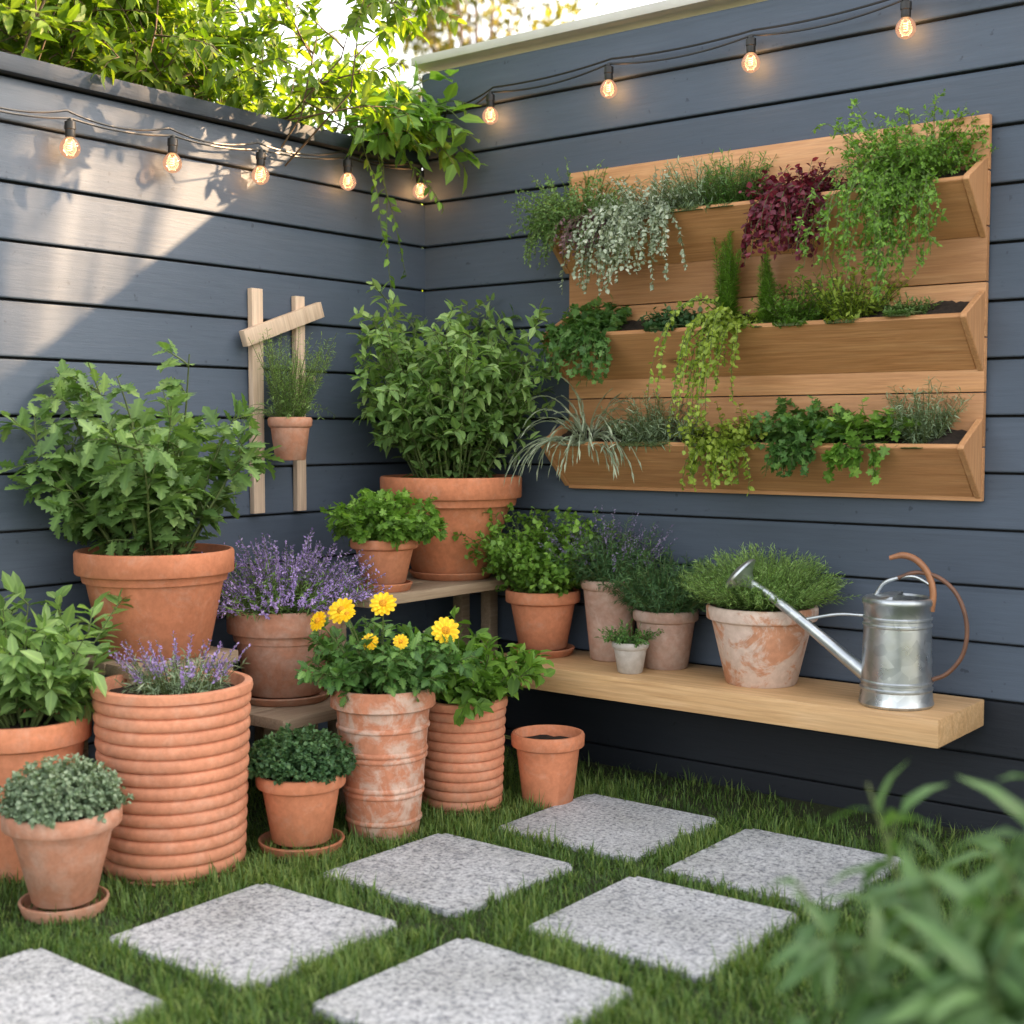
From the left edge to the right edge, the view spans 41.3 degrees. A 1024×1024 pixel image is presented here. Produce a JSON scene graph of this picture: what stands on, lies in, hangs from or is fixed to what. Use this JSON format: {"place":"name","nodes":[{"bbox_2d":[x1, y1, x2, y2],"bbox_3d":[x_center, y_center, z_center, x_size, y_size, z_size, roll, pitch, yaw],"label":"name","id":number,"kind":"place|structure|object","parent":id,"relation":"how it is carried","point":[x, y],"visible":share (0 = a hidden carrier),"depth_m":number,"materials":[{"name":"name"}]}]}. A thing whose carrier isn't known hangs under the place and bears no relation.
{"place":"outdoors","nodes":[
{"label":"outdoors","id":0,"kind":"place"},
{"bbox_2d":[174,0,663,169],"label":"sky","id":1,"kind":"structure","parent":0,"point":[334,13],"materials":[{"name":"white"}]},
{"bbox_2d":[0,631,1023,1023],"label":"ground","id":2,"kind":"structure","parent":0,"point":[828,811],"depth_m":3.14,"materials":[{"name":"plant"}]},
{"bbox_2d":[0,0,66,62],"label":"shrub","id":3,"kind":"object","parent":2,"relation":"on","point":[6,11],"visible":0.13,"depth_m":3.20,"materials":[{"name":"green plant"}]},
{"bbox_2d":[0,571,132,882],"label":"potted plant","id":4,"kind":"object","parent":2,"relation":"on","point":[47,713],"visible":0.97,"depth_m":3.15,"materials":[{"name":"green plant"}]},
{"bbox_2d":[0,753,134,924],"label":"potted plant","id":5,"kind":"object","parent":2,"relation":"on","point":[59,820],"visible":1,"depth_m":2.90,"materials":[{"name":"orange plant"}]},
{"bbox_2d":[0,948,164,1023],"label":"paving slab","id":6,"kind":"structure","parent":2,"relation":"on","point":[40,986],"depth_m":2.50,"materials":[{"name":"stone"}]},
{"bbox_2d":[0,0,268,101],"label":"shrub","id":7,"kind":"object","parent":2,"relation":"on","point":[11,41],"visible":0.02,"depth_m":4.43,"materials":[{"name":"green plant"}]},
{"bbox_2d":[72,646,237,758],"bbox_3d":[-0.953,0.605,3.586,0.295,0.470,0.350,3,4,38],"label":"plant stand","id":8,"kind":"object","parent":2,"relation":"on","point":[111,668],"visible":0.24,"depth_m":3.45,"materials":[{"name":"brown wood"}]},
{"bbox_2d":[0,339,284,661],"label":"potted plant","id":9,"kind":"object","parent":8,"relation":"on","point":[166,576],"visible":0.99,"depth_m":3.41,"materials":[{"name":"green plant"}]},
{"bbox_2d":[0,0,323,126],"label":"shrub","id":10,"kind":"object","parent":2,"relation":"on","point":[76,12],"visible":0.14,"depth_m":3.88,"materials":[{"name":"green plant"}]},
{"bbox_2d":[89,630,252,886],"bbox_3d":[-0.818,0.574,3.281,0.384,0.569,0.385,3,4,38],"label":"potted plant","id":11,"kind":"object","parent":2,"relation":"on","point":[172,745],"visible":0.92,"depth_m":3.14,"materials":[{"name":"orange plant"}]},
{"bbox_2d":[0,51,428,778],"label":"garden fence","id":12,"kind":"object","parent":2,"relation":"on","point":[120,253],"visible":0.37,"depth_m":3.86,"materials":[{"name":"slate-coloured paint"},{"name":"wood"}]},
{"bbox_2d":[0,107,427,199],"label":"string lights","id":13,"kind":"object","parent":12,"relation":"attached to","point":[70,129],"visible":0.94,"depth_m":3.79,"materials":[{"name":"black rubber"}]},
{"bbox_2d":[239,288,323,513],"bbox_3d":[-0.688,-0.334,4.110,0.075,0.670,0.327,3,4,38],"label":"wooden hanger","id":14,"kind":"object","parent":12,"relation":"attached to","point":[300,315],"visible":0.76,"depth_m":4.06,"materials":[{"name":"brown wood"}]},
{"bbox_2d":[239,328,336,459],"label":"potted plant","id":15,"kind":"object","parent":14,"relation":"hanging from","point":[290,432],"visible":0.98,"depth_m":4.00,"materials":[{"name":"plant"}]},
{"bbox_2d":[309,54,487,328],"bbox_3d":[-0.380,-1.004,4.401,0.525,1.076,0.460,3,4,38],"label":"climbing vine","id":16,"kind":"object","parent":12,"relation":"attached to","point":[383,145],"visible":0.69,"depth_m":4.37,"materials":[{"name":"green plant"}]},
{"bbox_2d":[0,0,469,147],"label":"shrub","id":17,"kind":"object","parent":2,"relation":"on","point":[340,76],"visible":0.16,"depth_m":3.99,"materials":[{"name":"green plant"}]},
{"bbox_2d":[50,0,426,165],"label":"shrub","id":18,"kind":"object","parent":2,"relation":"on","point":[114,62],"visible":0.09,"depth_m":3.97,"materials":[{"name":"green plant"}]},
{"bbox_2d":[110,883,396,991],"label":"paving slab","id":19,"kind":"structure","parent":2,"relation":"on","point":[264,926],"depth_m":2.82,"materials":[{"name":"stone"}]},
{"bbox_2d":[249,697,345,807],"bbox_3d":[-0.667,0.678,3.799,0.410,0.297,0.300,3,4,38],"label":"plant stand","id":20,"kind":"object","parent":2,"relation":"on","point":[266,721],"visible":0.17,"depth_m":3.65,"materials":[{"name":"brown wood"}]},
{"bbox_2d":[202,528,391,706],"bbox_3d":[-0.629,0.288,3.802,0.585,0.482,0.618,3,4,38],"label":"potted plant","id":21,"kind":"object","parent":20,"relation":"on","point":[268,619],"visible":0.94,"depth_m":3.71,"materials":[{"name":"purple plant"}]},
{"bbox_2d":[247,723,359,860],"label":"potted plant","id":22,"kind":"object","parent":2,"relation":"on","point":[300,774],"visible":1,"depth_m":3.33,"materials":[{"name":"green plant"}]},
{"bbox_2d":[294,592,484,842],"bbox_3d":[-0.367,0.525,3.516,0.476,0.638,0.489,-2,4,-31],"label":"potted plant","id":23,"kind":"object","parent":2,"relation":"on","point":[382,701],"visible":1,"depth_m":3.46,"materials":[{"name":"green plant"}]},
{"bbox_2d":[295,569,511,793],"bbox_3d":[-0.337,0.506,4.236,0.440,0.588,0.760,3,4,38],"label":"plant stand","id":24,"kind":"object","parent":2,"relation":"on","point":[458,591],"visible":0.13,"depth_m":4.19,"materials":[{"name":"brown wood"}]},
{"bbox_2d":[320,487,447,592],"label":"potted plant","id":25,"kind":"object","parent":24,"relation":"on","point":[389,534],"visible":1,"depth_m":3.88,"materials":[{"name":"green plant"}]},
{"bbox_2d":[347,278,579,580],"bbox_3d":[-0.211,-0.259,4.207,0.712,0.943,0.634,3,4,38],"label":"potted plant","id":26,"kind":"object","parent":24,"relation":"on","point":[455,405],"visible":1,"depth_m":4.14,"materials":[{"name":"green plant"}]},
{"bbox_2d":[324,833,571,917],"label":"paving slab","id":27,"kind":"structure","parent":2,"relation":"on","point":[445,874],"depth_m":3.20,"materials":[{"name":"stone"}]},
{"bbox_2d":[313,938,632,1023],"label":"paving slab","id":28,"kind":"structure","parent":2,"relation":"on","point":[463,981],"depth_m":2.52,"materials":[{"name":"stone"}]},
{"bbox_2d":[357,0,599,101],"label":"tree","id":29,"kind":"object","parent":2,"relation":"on","point":[431,30],"visible":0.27,"depth_m":14.19,"materials":[{"name":"green plant"}]},
{"bbox_2d":[408,605,555,815],"bbox_3d":[-0.128,0.548,3.749,0.483,0.564,0.514,3,4,38],"label":"potted plant","id":30,"kind":"object","parent":2,"relation":"on","point":[464,760],"visible":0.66,"depth_m":3.71,"materials":[{"name":"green plant"}]},
{"bbox_2d":[504,724,584,808],"bbox_3d":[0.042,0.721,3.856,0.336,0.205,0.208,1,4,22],"label":"flower pot","id":31,"kind":"object","parent":2,"relation":"on","point":[547,755],"visible":0.77,"depth_m":3.77,"materials":[{"name":"ceramic"}]},
{"bbox_2d":[499,794,717,862],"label":"paving slab","id":32,"kind":"structure","parent":2,"relation":"on","point":[607,824],"depth_m":3.58,"materials":[{"name":"stone"}]},
{"bbox_2d":[526,876,798,982],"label":"paving slab","id":33,"kind":"structure","parent":2,"relation":"on","point":[674,923],"depth_m":2.87,"materials":[{"name":"stone"}]},
{"bbox_2d":[411,0,1023,838],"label":"garden fence","id":34,"kind":"object","parent":2,"relation":"on","point":[963,54],"visible":0.4,"depth_m":3.87,"materials":[{"name":"wood"}]},
{"bbox_2d":[443,0,915,124],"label":"string lights","id":35,"kind":"object","parent":34,"relation":"attached to","point":[905,7],"visible":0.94,"depth_m":3.90,"materials":[{"name":"black rubber"}]},
{"bbox_2d":[480,650,983,747],"bbox_3d":[0.560,0.522,3.830,1.435,0.115,0.335,3,4,38],"label":"wall shelf","id":36,"kind":"object","parent":34,"relation":"attached to","point":[835,707],"depth_m":3.58,"materials":[{"name":"brown wood"}]},
{"bbox_2d":[452,502,626,658],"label":"potted plant","id":37,"kind":"object","parent":36,"relation":"on","point":[542,597],"visible":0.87,"depth_m":4.12,"materials":[{"name":"green plant"}]},
{"bbox_2d":[539,506,677,661],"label":"potted plant","id":38,"kind":"object","parent":36,"relation":"on","point":[602,610],"visible":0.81,"depth_m":4.05,"materials":[{"name":"green plant"}]},
{"bbox_2d":[594,618,664,673],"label":"potted plant","id":39,"kind":"object","parent":36,"relation":"on","point":[630,652],"visible":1,"depth_m":3.86,"materials":[{"name":"green plant"}]},
{"bbox_2d":[596,543,721,669],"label":"potted plant","id":40,"kind":"object","parent":36,"relation":"on","point":[655,599],"visible":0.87,"depth_m":3.92,"materials":[{"name":"green plant"}]},
{"bbox_2d":[670,542,858,688],"bbox_3d":[0.659,0.277,3.692,0.504,0.391,0.419,3,4,38],"label":"potted plant","id":41,"kind":"object","parent":36,"relation":"on","point":[761,640],"visible":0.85,"depth_m":3.64,"materials":[{"name":"green plant"}]},
{"bbox_2d":[725,552,968,710],"bbox_3d":[0.851,0.291,3.491,0.622,0.388,0.186,2,4,26],"label":"watering can","id":42,"kind":"object","parent":36,"relation":"on","point":[892,670],"visible":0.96,"depth_m":3.37,"materials":[{"name":"metal"}]},
{"bbox_2d":[540,114,991,500],"bbox_3d":[0.651,-0.539,3.816,1.318,0.982,0.157,3,4,38],"label":"wall planter","id":43,"kind":"object","parent":34,"relation":"attached to","point":[945,343],"visible":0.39,"depth_m":3.73,"materials":[{"name":"brown wood"}]},
{"bbox_2d":[503,157,644,269],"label":"trough plant","id":44,"kind":"object","parent":43,"relation":"in","point":[551,210],"visible":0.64,"depth_m":4.11,"materials":[{"name":"green plant"}]},
{"bbox_2d":[504,376,643,485],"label":"trough plant","id":45,"kind":"object","parent":43,"relation":"in","point":[580,429],"visible":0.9,"depth_m":4.12,"materials":[{"name":"green plant"}]},
{"bbox_2d":[537,293,631,386],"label":"trough plant","id":46,"kind":"object","parent":43,"relation":"in","point":[590,329],"visible":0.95,"depth_m":4.06,"materials":[{"name":"green plant"}]},
{"bbox_2d":[553,209,621,269],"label":"trough plant","id":47,"kind":"object","parent":43,"relation":"in","point":[566,236],"visible":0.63,"depth_m":4.02,"materials":[{"name":"green plant"}]},
{"bbox_2d":[558,165,704,295],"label":"trough plant","id":48,"kind":"object","parent":43,"relation":"in","point":[628,215],"visible":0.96,"depth_m":3.88,"materials":[{"name":"plant"}]},
{"bbox_2d":[596,387,709,452],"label":"trough plant","id":49,"kind":"object","parent":43,"relation":"in","point":[654,431],"visible":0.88,"depth_m":3.97,"materials":[{"name":"green plant"}]},
{"bbox_2d":[637,303,702,332],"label":"trough plant","id":50,"kind":"object","parent":43,"relation":"in","point":[656,322],"visible":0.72,"depth_m":3.92,"materials":[{"name":"green plant"}]},
{"bbox_2d":[639,155,763,215],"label":"trough plant","id":51,"kind":"object","parent":43,"relation":"in","point":[686,205],"visible":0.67,"depth_m":3.85,"materials":[{"name":"green plant"}]},
{"bbox_2d":[645,293,762,454],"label":"trough plant","id":52,"kind":"object","parent":43,"relation":"in","point":[716,326],"visible":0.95,"depth_m":3.68,"materials":[{"name":"green plant"}]},
{"bbox_2d":[667,401,770,495],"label":"trough plant","id":53,"kind":"object","parent":43,"relation":"in","point":[724,442],"visible":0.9,"depth_m":3.78,"materials":[{"name":"green plant"}]},
{"bbox_2d":[710,229,741,320],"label":"trough plant","id":54,"kind":"object","parent":43,"relation":"in","point":[727,293],"visible":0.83,"depth_m":3.82,"materials":[{"name":"green plant"}]},
{"bbox_2d":[685,148,790,208],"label":"trough plant","id":55,"kind":"object","parent":43,"relation":"in","point":[734,194],"visible":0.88,"depth_m":3.79,"materials":[{"name":"green plant"}]},
{"bbox_2d":[752,245,778,327],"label":"trough plant","id":56,"kind":"object","parent":43,"relation":"in","point":[767,278],"visible":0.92,"depth_m":3.75,"materials":[{"name":"green plant"}]},
{"bbox_2d":[738,157,857,267],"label":"trough plant","id":57,"kind":"object","parent":43,"relation":"in","point":[779,200],"visible":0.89,"depth_m":3.60,"materials":[{"name":"purple plant"}]},
{"bbox_2d":[745,395,851,478],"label":"trough plant","id":58,"kind":"object","parent":43,"relation":"in","point":[787,435],"visible":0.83,"depth_m":3.66,"materials":[{"name":"green plant"}]},
{"bbox_2d":[749,274,853,328],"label":"trough plant","id":59,"kind":"object","parent":43,"relation":"in","point":[791,314],"visible":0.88,"depth_m":3.67,"materials":[{"name":"green plant"}]},
{"bbox_2d":[788,259,913,323],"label":"trough plant","id":60,"kind":"object","parent":43,"relation":"in","point":[850,312],"visible":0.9,"depth_m":3.58,"materials":[{"name":"green plant"}]},
{"bbox_2d":[803,397,924,484],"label":"trough plant","id":61,"kind":"object","parent":43,"relation":"in","point":[876,427],"visible":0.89,"depth_m":3.56,"materials":[{"name":"green plant"}]},
{"bbox_2d":[793,89,998,300],"bbox_3d":[0.934,-0.793,3.421,0.470,0.542,0.402,3,4,38],"label":"trough plant","id":62,"kind":"object","parent":43,"relation":"in","point":[904,181],"visible":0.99,"depth_m":3.38,"materials":[{"name":"green plant"}]},
{"bbox_2d":[882,293,942,316],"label":"trough plant","id":63,"kind":"object","parent":43,"relation":"in","point":[907,310],"visible":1,"depth_m":3.49,"materials":[{"name":"green plant"}]},
{"bbox_2d":[880,377,973,448],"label":"trough plant","id":64,"kind":"object","parent":43,"relation":"in","point":[927,430],"visible":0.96,"depth_m":3.49,"materials":[{"name":"green plant"}]},
{"bbox_2d":[664,828,900,910],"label":"paving slab","id":65,"kind":"structure","parent":2,"relation":"on","point":[747,858],"depth_m":3.25,"materials":[{"name":"stone"}]},
{"bbox_2d":[765,760,1023,1023],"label":"garden plant","id":66,"kind":"object","parent":2,"relation":"on","point":[978,978],"visible":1,"depth_m":1.41,"materials":[{"name":"green plant"}]}
]}

